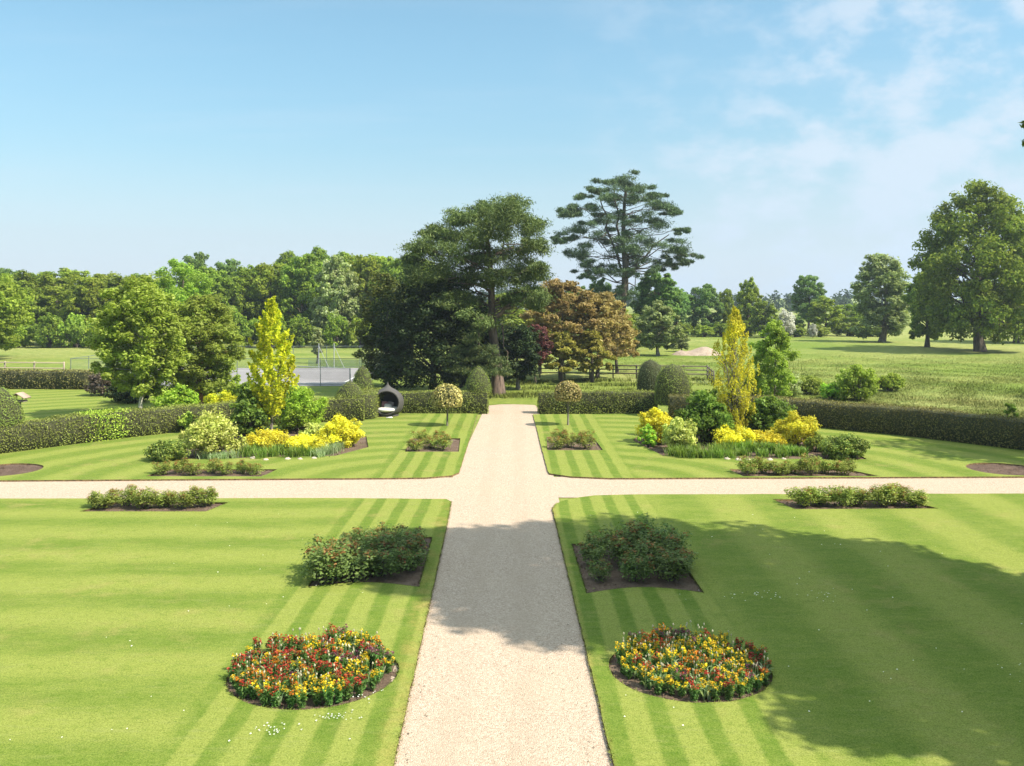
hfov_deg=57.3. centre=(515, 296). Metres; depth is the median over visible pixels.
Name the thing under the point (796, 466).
rose bush
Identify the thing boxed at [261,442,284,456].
perennial
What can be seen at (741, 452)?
perennial
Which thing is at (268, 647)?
wallflower
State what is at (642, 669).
wallflower
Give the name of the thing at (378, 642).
wallflower
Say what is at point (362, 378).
topiary
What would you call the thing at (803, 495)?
rose bush
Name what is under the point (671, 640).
wallflower
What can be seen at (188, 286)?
garden tree
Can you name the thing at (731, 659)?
wallflower
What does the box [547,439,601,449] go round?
soil
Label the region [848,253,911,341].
lime tree
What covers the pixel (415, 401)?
hedge
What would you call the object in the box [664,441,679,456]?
perennial
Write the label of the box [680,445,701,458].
perennial
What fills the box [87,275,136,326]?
woodland tree
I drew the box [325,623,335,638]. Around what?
wallflower
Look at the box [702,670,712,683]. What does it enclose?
wallflower
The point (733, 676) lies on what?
wallflower
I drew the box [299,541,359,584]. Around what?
rose bush
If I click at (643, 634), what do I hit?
wallflower
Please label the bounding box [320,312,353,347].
woodland bush
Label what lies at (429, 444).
rose bush
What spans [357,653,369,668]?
wallflower
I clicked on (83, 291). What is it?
woodland tree
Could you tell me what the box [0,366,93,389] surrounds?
hedge
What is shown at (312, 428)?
shrub
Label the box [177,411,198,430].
shrub
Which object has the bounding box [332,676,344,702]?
wallflower
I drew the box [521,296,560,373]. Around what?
bronze tree
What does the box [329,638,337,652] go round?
wallflower
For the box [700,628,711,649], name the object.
wallflower
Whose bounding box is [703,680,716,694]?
wallflower
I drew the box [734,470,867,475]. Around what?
soil
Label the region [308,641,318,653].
wallflower
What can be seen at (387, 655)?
wallflower
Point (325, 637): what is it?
wallflower
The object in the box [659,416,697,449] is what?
shrub
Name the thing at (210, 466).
rose bush
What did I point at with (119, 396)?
shrub
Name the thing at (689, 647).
wallflower
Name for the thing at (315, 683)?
wallflower
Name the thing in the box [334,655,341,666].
wallflower
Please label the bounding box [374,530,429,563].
rose bush
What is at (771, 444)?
perennial
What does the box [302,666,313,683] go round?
wallflower
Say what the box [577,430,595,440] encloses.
rose bush
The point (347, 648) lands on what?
wallflower
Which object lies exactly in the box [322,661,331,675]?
wallflower
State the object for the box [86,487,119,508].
rose bush
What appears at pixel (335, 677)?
wallflower
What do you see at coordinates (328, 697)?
wallflower
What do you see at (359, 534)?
rose bush
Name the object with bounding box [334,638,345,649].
wallflower
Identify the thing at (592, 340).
bronze tree
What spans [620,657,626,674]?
wallflower
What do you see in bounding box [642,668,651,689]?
tulip
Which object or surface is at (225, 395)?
shrub
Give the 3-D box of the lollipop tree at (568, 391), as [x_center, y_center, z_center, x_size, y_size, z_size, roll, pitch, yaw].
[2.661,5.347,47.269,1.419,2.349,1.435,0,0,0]
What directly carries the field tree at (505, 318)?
on the ground at (902, 345)
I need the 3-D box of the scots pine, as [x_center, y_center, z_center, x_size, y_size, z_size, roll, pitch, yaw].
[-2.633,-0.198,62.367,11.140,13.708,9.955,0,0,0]
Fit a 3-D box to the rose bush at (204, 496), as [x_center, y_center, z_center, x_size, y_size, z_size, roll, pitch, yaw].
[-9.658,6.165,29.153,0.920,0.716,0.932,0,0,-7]
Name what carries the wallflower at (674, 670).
on the soil at (631, 682)
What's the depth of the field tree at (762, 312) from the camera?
149.22 m
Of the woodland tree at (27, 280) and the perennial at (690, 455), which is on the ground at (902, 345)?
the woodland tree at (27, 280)
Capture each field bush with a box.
[676,322,694,336]
[690,324,718,336]
[712,322,728,336]
[738,319,757,336]
[788,323,807,336]
[807,325,830,336]
[831,322,856,335]
[854,322,876,336]
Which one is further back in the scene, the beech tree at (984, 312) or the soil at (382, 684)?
the beech tree at (984, 312)
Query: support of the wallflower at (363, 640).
on the soil at (382, 684)
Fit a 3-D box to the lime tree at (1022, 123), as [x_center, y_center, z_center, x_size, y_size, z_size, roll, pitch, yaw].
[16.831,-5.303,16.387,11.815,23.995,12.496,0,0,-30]
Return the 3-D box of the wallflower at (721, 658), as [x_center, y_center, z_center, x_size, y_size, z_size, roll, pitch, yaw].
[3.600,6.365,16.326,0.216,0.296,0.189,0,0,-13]
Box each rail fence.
[0,361,64,369]
[538,364,713,381]
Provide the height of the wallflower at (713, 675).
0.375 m
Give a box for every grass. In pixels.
[83,498,938,765]
[423,376,727,399]
[606,352,1023,418]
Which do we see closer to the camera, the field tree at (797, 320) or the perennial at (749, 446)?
the perennial at (749, 446)
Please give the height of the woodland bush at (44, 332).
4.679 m
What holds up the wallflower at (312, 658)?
on the soil at (382, 684)
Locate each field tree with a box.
[477,293,526,343]
[533,286,568,333]
[552,285,588,335]
[586,277,614,330]
[603,305,637,347]
[628,272,684,332]
[628,313,643,350]
[665,288,691,332]
[686,283,724,330]
[714,288,736,330]
[736,276,763,333]
[748,301,778,337]
[791,275,827,332]
[793,315,806,329]
[805,295,844,335]
[828,304,863,326]
[899,261,945,346]
[988,278,1023,342]
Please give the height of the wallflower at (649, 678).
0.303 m
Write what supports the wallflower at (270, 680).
on the soil at (382, 684)
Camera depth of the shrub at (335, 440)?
40.09 m
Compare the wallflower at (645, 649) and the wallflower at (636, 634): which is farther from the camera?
the wallflower at (636, 634)
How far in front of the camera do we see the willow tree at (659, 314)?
103.09 m
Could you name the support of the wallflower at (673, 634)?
on the soil at (631, 682)
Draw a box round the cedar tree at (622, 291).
[549,169,705,308]
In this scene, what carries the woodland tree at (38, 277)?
on the ground at (902, 345)
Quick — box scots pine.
[396,192,557,394]
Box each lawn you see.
[0,413,477,481]
[0,498,450,765]
[7,389,331,421]
[379,379,826,411]
[533,414,1023,479]
[553,493,1023,765]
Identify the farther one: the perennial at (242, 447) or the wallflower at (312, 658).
the perennial at (242, 447)
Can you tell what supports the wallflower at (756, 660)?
on the soil at (631, 682)
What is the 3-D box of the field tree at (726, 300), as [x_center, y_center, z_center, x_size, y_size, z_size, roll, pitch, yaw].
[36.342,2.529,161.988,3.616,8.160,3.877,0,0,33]
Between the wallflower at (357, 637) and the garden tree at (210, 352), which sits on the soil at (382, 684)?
the wallflower at (357, 637)
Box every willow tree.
[634,299,685,355]
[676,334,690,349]
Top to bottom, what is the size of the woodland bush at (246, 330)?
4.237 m
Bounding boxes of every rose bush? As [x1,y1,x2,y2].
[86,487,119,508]
[112,484,139,505]
[127,486,161,508]
[150,460,172,474]
[151,489,178,506]
[168,487,198,508]
[171,457,189,473]
[181,462,202,474]
[189,485,218,506]
[201,457,220,473]
[214,461,234,474]
[234,459,247,473]
[246,463,264,474]
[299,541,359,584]
[304,534,350,572]
[317,543,380,582]
[328,533,390,570]
[330,536,362,550]
[339,527,366,541]
[348,525,396,550]
[360,520,394,535]
[360,540,410,577]
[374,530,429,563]
[389,523,425,547]
[393,547,428,570]
[406,438,423,450]
[410,429,429,440]
[422,435,438,447]
[430,434,452,449]
[431,430,447,437]
[547,436,568,449]
[549,427,569,439]
[558,431,578,447]
[573,433,595,448]
[576,538,607,565]
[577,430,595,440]
[583,529,609,551]
[586,558,612,581]
[599,520,648,556]
[605,529,653,567]
[618,548,657,581]
[623,512,674,553]
[629,533,682,568]
[646,527,692,552]
[652,545,692,581]
[656,547,697,571]
[735,455,759,474]
[750,456,776,472]
[765,460,791,474]
[783,460,803,473]
[783,486,817,506]
[798,453,820,474]
[805,485,836,504]
[814,456,834,473]
[825,483,858,506]
[830,458,857,474]
[843,486,872,505]
[867,483,899,506]
[878,481,908,504]
[896,485,929,506]
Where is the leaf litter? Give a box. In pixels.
[401,449,593,762]
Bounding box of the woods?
[470,284,966,312]
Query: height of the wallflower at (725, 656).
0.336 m
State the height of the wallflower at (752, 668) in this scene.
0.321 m
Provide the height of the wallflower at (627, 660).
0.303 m
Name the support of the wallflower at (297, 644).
on the soil at (382, 684)
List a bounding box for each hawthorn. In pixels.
[777,309,795,334]
[807,323,817,336]
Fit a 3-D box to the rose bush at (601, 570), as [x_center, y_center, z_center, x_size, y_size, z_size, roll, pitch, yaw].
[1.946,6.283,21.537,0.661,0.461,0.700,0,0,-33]
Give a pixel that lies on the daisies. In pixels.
(381, 690)
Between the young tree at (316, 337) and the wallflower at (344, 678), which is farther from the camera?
the young tree at (316, 337)
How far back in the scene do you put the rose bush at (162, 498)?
28.88 m
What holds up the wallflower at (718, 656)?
on the soil at (631, 682)
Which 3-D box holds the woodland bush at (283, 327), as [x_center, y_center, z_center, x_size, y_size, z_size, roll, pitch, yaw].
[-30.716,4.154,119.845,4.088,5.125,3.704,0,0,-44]
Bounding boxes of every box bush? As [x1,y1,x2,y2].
[143,438,190,461]
[817,432,870,459]
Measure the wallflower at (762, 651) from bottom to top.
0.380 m
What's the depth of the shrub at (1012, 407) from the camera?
47.44 m
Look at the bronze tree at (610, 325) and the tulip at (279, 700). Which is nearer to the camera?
the tulip at (279, 700)
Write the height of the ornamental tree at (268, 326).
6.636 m
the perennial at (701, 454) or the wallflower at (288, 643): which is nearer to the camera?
the wallflower at (288, 643)
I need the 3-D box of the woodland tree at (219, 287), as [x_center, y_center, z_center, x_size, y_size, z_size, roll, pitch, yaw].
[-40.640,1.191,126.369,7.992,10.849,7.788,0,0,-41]
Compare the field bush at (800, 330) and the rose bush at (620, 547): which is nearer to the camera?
the rose bush at (620, 547)
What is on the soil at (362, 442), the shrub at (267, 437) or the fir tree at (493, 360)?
the shrub at (267, 437)
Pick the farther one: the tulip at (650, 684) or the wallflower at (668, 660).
the wallflower at (668, 660)
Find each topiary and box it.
[0,385,25,426]
[335,381,364,398]
[352,365,373,388]
[464,366,491,395]
[636,358,661,391]
[654,363,691,406]
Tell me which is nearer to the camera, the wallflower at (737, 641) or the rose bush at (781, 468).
the wallflower at (737, 641)
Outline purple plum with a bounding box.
[524,324,553,383]
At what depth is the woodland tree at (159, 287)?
125.42 m
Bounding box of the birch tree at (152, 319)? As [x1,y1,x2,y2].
[83,271,192,408]
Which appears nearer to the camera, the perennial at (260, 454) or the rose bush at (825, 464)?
the rose bush at (825, 464)
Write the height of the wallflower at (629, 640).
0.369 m
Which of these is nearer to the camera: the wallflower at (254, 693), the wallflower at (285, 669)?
the wallflower at (254, 693)
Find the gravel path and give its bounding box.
[0,404,1023,765]
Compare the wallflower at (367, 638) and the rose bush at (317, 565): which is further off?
the rose bush at (317, 565)
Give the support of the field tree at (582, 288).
on the ground at (902, 345)
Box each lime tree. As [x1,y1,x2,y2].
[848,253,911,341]
[1019,120,1023,146]
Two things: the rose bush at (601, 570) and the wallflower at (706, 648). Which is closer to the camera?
the wallflower at (706, 648)
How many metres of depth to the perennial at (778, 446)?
38.92 m
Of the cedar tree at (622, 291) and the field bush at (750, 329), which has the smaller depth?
the cedar tree at (622, 291)
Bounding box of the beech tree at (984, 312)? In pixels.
[907,178,1023,351]
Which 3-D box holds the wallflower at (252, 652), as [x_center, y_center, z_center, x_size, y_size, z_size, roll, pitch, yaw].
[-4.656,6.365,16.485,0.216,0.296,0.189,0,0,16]
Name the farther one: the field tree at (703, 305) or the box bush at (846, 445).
the field tree at (703, 305)
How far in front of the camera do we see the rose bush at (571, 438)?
40.57 m
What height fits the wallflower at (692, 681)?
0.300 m
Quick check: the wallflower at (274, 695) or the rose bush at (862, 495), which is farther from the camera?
the rose bush at (862, 495)
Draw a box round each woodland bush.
[9,324,33,347]
[28,312,62,347]
[56,312,90,347]
[84,325,115,346]
[230,316,259,346]
[258,314,290,347]
[287,314,315,347]
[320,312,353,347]
[343,315,374,347]
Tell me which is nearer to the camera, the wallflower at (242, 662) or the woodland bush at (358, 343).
the wallflower at (242, 662)
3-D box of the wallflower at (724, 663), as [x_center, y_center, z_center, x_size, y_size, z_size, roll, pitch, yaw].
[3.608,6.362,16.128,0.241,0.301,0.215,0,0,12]
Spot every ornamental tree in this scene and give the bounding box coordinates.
[246,296,299,430]
[708,306,760,429]
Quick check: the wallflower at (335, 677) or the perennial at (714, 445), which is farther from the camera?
the perennial at (714, 445)
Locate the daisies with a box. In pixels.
[9,514,1021,740]
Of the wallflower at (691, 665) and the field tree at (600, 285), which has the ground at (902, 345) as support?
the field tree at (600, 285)
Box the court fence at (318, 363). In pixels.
[70,343,379,385]
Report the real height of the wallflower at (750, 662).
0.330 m
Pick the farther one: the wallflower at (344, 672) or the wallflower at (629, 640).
the wallflower at (629, 640)
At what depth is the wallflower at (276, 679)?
15.19 m
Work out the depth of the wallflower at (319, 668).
15.89 m
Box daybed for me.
[377,382,403,416]
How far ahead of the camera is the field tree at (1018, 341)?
133.63 m
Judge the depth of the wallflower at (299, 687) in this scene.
15.01 m
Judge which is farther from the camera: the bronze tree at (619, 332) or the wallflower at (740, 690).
the bronze tree at (619, 332)
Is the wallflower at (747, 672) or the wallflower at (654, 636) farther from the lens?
the wallflower at (654, 636)
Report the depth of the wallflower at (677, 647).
16.67 m
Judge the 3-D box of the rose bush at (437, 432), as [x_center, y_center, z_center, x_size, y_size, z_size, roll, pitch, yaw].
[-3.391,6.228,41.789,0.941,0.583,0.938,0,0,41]
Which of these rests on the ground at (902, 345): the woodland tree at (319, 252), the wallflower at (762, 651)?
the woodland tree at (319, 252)
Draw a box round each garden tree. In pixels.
[154,258,216,350]
[155,293,246,403]
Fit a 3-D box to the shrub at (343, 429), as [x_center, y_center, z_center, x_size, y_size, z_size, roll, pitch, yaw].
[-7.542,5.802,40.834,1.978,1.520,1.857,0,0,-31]
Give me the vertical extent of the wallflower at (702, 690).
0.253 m
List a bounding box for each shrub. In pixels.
[83,372,110,395]
[102,384,149,403]
[150,383,199,407]
[163,380,222,397]
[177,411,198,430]
[178,406,246,455]
[203,389,237,404]
[224,374,253,400]
[228,385,270,439]
[241,427,290,449]
[275,385,328,431]
[283,432,330,453]
[298,422,328,441]
[316,413,365,447]
[327,433,341,446]
[634,407,672,443]
[637,423,656,446]
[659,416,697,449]
[672,388,735,442]
[711,425,760,444]
[712,424,737,442]
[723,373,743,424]
[738,369,763,396]
[743,395,797,432]
[752,429,791,446]
[770,410,820,447]
[776,370,802,397]
[799,375,827,394]
[803,431,823,451]
[820,382,840,398]
[833,364,880,400]
[876,372,905,390]
[1003,403,1018,417]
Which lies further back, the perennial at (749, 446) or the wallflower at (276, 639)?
the perennial at (749, 446)
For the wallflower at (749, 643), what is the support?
on the soil at (631, 682)
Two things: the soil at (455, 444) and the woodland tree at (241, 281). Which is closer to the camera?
the soil at (455, 444)
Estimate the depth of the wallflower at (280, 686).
14.99 m
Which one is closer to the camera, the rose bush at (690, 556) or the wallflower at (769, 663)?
the wallflower at (769, 663)
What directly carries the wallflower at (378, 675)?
on the soil at (382, 684)
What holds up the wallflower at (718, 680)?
on the soil at (631, 682)
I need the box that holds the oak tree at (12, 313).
[0,273,38,350]
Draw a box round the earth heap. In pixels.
[671,347,719,355]
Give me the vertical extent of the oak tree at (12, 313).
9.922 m
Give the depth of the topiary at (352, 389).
49.17 m
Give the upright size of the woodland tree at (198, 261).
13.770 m
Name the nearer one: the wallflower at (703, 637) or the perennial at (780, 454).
the wallflower at (703, 637)
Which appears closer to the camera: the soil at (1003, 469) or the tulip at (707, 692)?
the tulip at (707, 692)
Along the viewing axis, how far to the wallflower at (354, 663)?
15.79 m
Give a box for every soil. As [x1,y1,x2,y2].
[0,464,42,475]
[89,503,224,510]
[152,470,271,475]
[176,430,367,458]
[226,646,397,709]
[309,538,430,586]
[406,439,459,451]
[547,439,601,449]
[573,545,701,592]
[609,648,772,702]
[634,432,863,458]
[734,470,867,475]
[778,500,926,508]
[966,463,1023,474]
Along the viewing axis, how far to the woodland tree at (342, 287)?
124.04 m
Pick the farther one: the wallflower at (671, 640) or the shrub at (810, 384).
the shrub at (810, 384)
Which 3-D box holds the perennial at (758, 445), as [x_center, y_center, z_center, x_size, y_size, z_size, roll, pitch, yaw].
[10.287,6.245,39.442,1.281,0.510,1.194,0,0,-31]
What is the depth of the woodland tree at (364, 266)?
126.95 m
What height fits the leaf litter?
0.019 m
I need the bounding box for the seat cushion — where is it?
[378,406,396,411]
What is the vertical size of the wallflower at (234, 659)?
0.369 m
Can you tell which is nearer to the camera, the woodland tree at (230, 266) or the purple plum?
the purple plum
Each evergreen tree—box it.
[351,271,418,380]
[367,262,503,390]
[449,336,512,387]
[498,324,543,389]
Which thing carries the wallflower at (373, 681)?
on the soil at (382, 684)
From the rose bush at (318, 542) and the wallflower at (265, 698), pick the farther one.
the rose bush at (318, 542)
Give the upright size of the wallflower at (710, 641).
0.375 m
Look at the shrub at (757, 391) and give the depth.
57.53 m
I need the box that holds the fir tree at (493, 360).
[437,325,515,376]
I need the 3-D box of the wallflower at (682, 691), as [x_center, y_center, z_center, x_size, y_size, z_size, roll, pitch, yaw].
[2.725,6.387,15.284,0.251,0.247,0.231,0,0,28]
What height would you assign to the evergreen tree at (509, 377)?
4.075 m
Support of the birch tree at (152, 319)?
on the lawn at (41, 403)
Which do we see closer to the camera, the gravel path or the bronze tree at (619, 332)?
the gravel path
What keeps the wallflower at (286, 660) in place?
on the soil at (382, 684)
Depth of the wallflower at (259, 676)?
15.41 m
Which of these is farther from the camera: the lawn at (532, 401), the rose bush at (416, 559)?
the lawn at (532, 401)
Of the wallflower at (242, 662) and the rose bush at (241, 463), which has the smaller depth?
the wallflower at (242, 662)
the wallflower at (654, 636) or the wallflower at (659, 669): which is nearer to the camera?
the wallflower at (659, 669)
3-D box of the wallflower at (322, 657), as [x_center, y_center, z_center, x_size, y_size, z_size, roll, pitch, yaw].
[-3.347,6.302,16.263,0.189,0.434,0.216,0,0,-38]
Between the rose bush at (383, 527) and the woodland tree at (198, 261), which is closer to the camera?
the rose bush at (383, 527)
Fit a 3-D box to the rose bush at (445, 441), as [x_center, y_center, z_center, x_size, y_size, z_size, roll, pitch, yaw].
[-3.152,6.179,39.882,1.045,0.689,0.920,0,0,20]
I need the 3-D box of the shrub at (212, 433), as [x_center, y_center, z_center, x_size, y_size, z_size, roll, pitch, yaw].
[-12.370,5.585,38.443,2.505,2.157,2.411,0,0,-37]
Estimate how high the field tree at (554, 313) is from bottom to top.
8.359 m
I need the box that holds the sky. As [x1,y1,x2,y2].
[0,0,1023,298]
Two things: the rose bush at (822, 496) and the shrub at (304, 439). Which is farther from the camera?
the shrub at (304, 439)
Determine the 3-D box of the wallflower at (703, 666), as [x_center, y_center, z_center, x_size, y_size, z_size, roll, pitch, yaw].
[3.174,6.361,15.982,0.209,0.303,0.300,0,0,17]
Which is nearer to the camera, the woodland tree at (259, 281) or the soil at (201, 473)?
the soil at (201, 473)
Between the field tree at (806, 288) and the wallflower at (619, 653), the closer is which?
the wallflower at (619, 653)
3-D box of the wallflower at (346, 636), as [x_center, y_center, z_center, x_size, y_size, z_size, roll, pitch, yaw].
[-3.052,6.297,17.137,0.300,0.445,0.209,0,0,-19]
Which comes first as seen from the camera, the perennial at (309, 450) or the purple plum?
the perennial at (309, 450)
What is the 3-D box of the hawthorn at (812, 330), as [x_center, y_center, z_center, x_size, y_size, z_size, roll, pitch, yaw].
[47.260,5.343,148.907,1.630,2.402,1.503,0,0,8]
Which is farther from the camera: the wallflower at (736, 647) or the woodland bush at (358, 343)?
the woodland bush at (358, 343)
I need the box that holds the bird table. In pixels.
[12,392,30,406]
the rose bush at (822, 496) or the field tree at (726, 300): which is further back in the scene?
the field tree at (726, 300)
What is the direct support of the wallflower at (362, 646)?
on the soil at (382, 684)
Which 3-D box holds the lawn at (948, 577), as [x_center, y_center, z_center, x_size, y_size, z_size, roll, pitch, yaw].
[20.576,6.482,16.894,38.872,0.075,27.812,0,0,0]
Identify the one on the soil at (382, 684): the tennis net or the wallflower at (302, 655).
the wallflower at (302, 655)
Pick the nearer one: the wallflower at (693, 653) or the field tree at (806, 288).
the wallflower at (693, 653)
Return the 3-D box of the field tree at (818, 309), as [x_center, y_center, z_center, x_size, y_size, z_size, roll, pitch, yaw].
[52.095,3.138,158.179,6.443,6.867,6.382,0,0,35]
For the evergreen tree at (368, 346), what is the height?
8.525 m
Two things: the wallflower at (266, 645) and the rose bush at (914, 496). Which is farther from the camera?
the rose bush at (914, 496)
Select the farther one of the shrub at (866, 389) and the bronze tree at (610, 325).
the bronze tree at (610, 325)
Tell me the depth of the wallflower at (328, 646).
16.57 m
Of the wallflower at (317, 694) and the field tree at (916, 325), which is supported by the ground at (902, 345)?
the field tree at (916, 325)
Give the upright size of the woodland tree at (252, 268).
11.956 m
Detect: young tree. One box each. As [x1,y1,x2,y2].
[310,327,324,360]
[747,319,801,397]
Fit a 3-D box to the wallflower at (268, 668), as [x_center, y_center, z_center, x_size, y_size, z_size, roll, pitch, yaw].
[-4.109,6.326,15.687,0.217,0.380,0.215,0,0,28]
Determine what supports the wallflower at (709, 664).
on the soil at (631, 682)
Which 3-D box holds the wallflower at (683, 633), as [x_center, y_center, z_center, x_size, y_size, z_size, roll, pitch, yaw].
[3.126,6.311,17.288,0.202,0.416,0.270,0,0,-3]
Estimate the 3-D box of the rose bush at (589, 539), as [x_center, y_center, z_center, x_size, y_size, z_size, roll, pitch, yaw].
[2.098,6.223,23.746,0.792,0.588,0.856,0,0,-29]
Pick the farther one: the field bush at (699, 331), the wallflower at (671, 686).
the field bush at (699, 331)
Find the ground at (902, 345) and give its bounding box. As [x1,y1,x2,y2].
[0,299,1023,646]
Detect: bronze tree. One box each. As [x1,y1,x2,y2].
[513,278,620,379]
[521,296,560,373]
[543,331,587,382]
[559,291,640,377]
[564,330,617,381]
[605,307,639,372]
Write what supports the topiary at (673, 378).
attached to the hedge at (953, 425)
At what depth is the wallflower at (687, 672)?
15.65 m
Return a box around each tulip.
[277,681,286,706]
[367,662,373,688]
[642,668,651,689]
[644,667,653,689]
[674,647,685,667]
[690,664,703,685]
[698,674,706,700]
[700,674,715,699]
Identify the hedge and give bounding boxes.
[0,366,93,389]
[0,396,364,453]
[337,387,383,419]
[399,385,488,413]
[536,386,657,413]
[667,393,1023,449]
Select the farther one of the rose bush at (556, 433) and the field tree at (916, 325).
the field tree at (916, 325)
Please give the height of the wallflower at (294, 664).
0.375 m
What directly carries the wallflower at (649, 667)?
on the soil at (631, 682)
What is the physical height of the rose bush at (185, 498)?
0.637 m
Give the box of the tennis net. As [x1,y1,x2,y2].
[282,366,350,380]
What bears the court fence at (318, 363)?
on the ground at (902, 345)
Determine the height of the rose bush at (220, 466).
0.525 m
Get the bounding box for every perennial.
[196,450,214,459]
[208,452,220,459]
[211,450,230,458]
[228,449,241,457]
[234,443,246,454]
[238,441,257,457]
[248,445,270,458]
[249,441,266,451]
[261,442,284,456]
[277,442,287,454]
[279,444,305,457]
[293,443,312,455]
[303,444,317,455]
[310,448,329,457]
[314,443,335,455]
[324,443,340,453]
[328,440,344,451]
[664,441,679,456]
[667,443,690,458]
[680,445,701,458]
[685,441,703,449]
[692,446,708,458]
[699,444,721,457]
[704,441,728,451]
[712,446,728,458]
[718,440,736,450]
[721,447,737,457]
[725,441,746,451]
[735,446,751,456]
[740,439,760,451]
[747,446,771,457]
[748,440,767,451]
[752,440,778,452]
[766,441,794,451]
[773,448,789,457]
[778,444,799,455]
[790,445,811,456]
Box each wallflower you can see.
[227,660,239,681]
[230,673,243,688]
[231,653,239,668]
[234,676,241,693]
[237,652,251,668]
[237,654,246,677]
[237,679,250,698]
[244,664,254,681]
[244,680,259,699]
[245,645,258,654]
[245,650,256,658]
[248,655,258,667]
[248,677,255,694]
[251,637,262,656]
[252,657,265,670]
[255,648,265,660]
[255,680,270,699]
[257,671,269,685]
[257,682,274,706]
[261,656,271,669]
[262,676,274,693]
[263,663,273,680]
[265,636,274,655]
[266,642,276,654]
[267,686,280,706]
[269,682,286,697]
[270,651,279,662]
[271,655,279,679]
[272,632,281,648]
[273,665,282,684]
[273,672,286,691]
[278,662,291,681]
[280,634,291,651]
[280,649,292,660]
[281,654,291,674]
[281,685,294,702]
[285,672,297,688]
[286,670,292,685]
[287,688,296,708]
[289,657,302,673]
[290,646,299,660]
[292,636,303,651]
[293,683,309,695]
[294,687,308,708]
[297,645,312,665]
[300,634,312,647]
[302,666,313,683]
[302,675,313,696]
[303,663,313,678]
[305,649,317,673]
[306,634,317,648]
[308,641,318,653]
[308,674,324,700]
[311,686,321,705]
[314,661,323,679]
[317,633,329,642]
[317,648,326,662]
[319,677,334,701]
[320,638,331,651]
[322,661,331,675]
[322,672,332,684]
[322,680,335,705]
[324,643,331,660]
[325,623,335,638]
[326,649,338,669]
[328,627,338,643]
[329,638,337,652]
[329,667,342,683]
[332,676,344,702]
[333,662,343,674]
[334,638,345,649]
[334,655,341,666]
[337,623,347,645]
[337,674,349,693]
[339,652,350,671]
[340,630,354,649]
[341,664,355,675]
[343,630,352,646]
[343,679,353,700]
[344,641,351,652]
[344,670,354,683]
[348,659,360,676]
[349,653,360,669]
[350,668,365,687]
[351,629,364,647]
[353,648,359,657]
[353,677,363,695]
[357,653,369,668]
[358,641,368,654]
[358,674,369,692]
[359,638,369,649]
[360,665,368,678]
[361,631,374,644]
[365,645,377,667]
[369,670,376,690]
[370,646,384,666]
[374,635,382,654]
[374,659,384,678]
[375,668,383,682]
[380,651,393,661]
[382,657,394,673]
[614,641,626,663]
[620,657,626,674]
[621,651,633,666]
[622,640,636,664]
[622,662,635,678]
[626,636,632,647]
[628,630,641,640]
[628,649,642,670]
[629,637,642,650]
[632,652,643,676]
[635,663,647,684]
[640,629,648,638]
[641,643,648,659]
[641,670,655,688]
[644,661,654,672]
[645,637,655,647]
[647,639,659,654]
[647,648,654,663]
[650,655,658,670]
[651,630,659,639]
[652,662,667,677]
[654,628,665,642]
[654,676,662,694]
[657,651,664,662]
[658,622,665,637]
[659,641,669,655]
[660,676,669,692]
[662,664,672,677]
[663,645,676,668]
[663,649,674,670]
[664,635,674,645]
[666,629,679,639]
[668,662,682,681]
[668,679,675,695]
[670,626,681,640]
[671,641,683,653]
[674,636,683,644]
[674,668,686,690]
[675,681,688,696]
[678,653,691,667]
[679,668,690,682]
[680,627,690,640]
[681,645,686,662]
[685,650,696,658]
[685,675,694,692]
[686,640,693,654]
[686,655,698,673]
[689,684,701,700]
[691,635,697,656]
[691,646,704,659]
[692,635,706,655]
[692,668,701,685]
[697,662,706,677]
[698,683,711,697]
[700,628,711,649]
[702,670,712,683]
[703,641,715,656]
[703,656,715,672]
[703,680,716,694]
[704,637,715,655]
[707,642,722,662]
[708,647,721,666]
[709,681,722,700]
[710,667,719,683]
[713,671,725,694]
[716,635,727,651]
[717,631,728,639]
[717,655,724,662]
[717,664,729,675]
[718,658,730,674]
[720,648,728,658]
[723,678,734,699]
[725,657,739,674]
[725,671,738,688]
[727,646,734,667]
[731,661,745,678]
[733,644,740,652]
[734,637,743,649]
[734,650,746,674]
[734,665,744,683]
[734,677,747,696]
[736,648,748,658]
[742,672,754,694]
[743,643,754,657]
[743,667,753,679]
[744,663,758,674]
[745,640,754,656]
[745,658,752,667]
[748,656,757,666]
[752,673,763,690]
[753,644,764,659]
[753,653,763,667]
[756,647,767,664]
[758,668,770,685]
[760,659,772,676]
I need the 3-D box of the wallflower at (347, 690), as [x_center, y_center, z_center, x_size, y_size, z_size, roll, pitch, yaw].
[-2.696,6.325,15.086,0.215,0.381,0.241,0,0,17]
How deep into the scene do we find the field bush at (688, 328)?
152.74 m
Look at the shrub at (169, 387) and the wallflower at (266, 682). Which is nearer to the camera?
the wallflower at (266, 682)
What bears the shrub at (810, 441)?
on the soil at (659, 448)
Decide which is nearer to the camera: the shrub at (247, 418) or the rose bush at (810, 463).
the rose bush at (810, 463)
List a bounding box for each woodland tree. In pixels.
[0,268,35,325]
[8,269,52,339]
[31,271,57,290]
[31,274,86,342]
[51,267,90,325]
[55,274,110,345]
[85,271,120,319]
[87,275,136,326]
[126,275,179,335]
[127,273,153,281]
[175,251,212,338]
[197,267,242,333]
[214,258,247,293]
[226,265,268,330]
[243,264,262,294]
[245,262,297,331]
[266,250,300,296]
[276,254,332,328]
[294,245,342,311]
[309,254,360,340]
[334,250,359,300]
[337,253,381,331]
[365,253,395,281]
[368,258,418,318]
[420,259,452,332]
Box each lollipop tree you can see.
[431,383,462,425]
[554,380,581,424]
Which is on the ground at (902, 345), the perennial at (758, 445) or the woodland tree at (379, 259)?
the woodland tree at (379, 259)
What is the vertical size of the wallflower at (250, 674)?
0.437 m
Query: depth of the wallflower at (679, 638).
17.19 m
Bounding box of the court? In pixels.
[99,368,369,385]

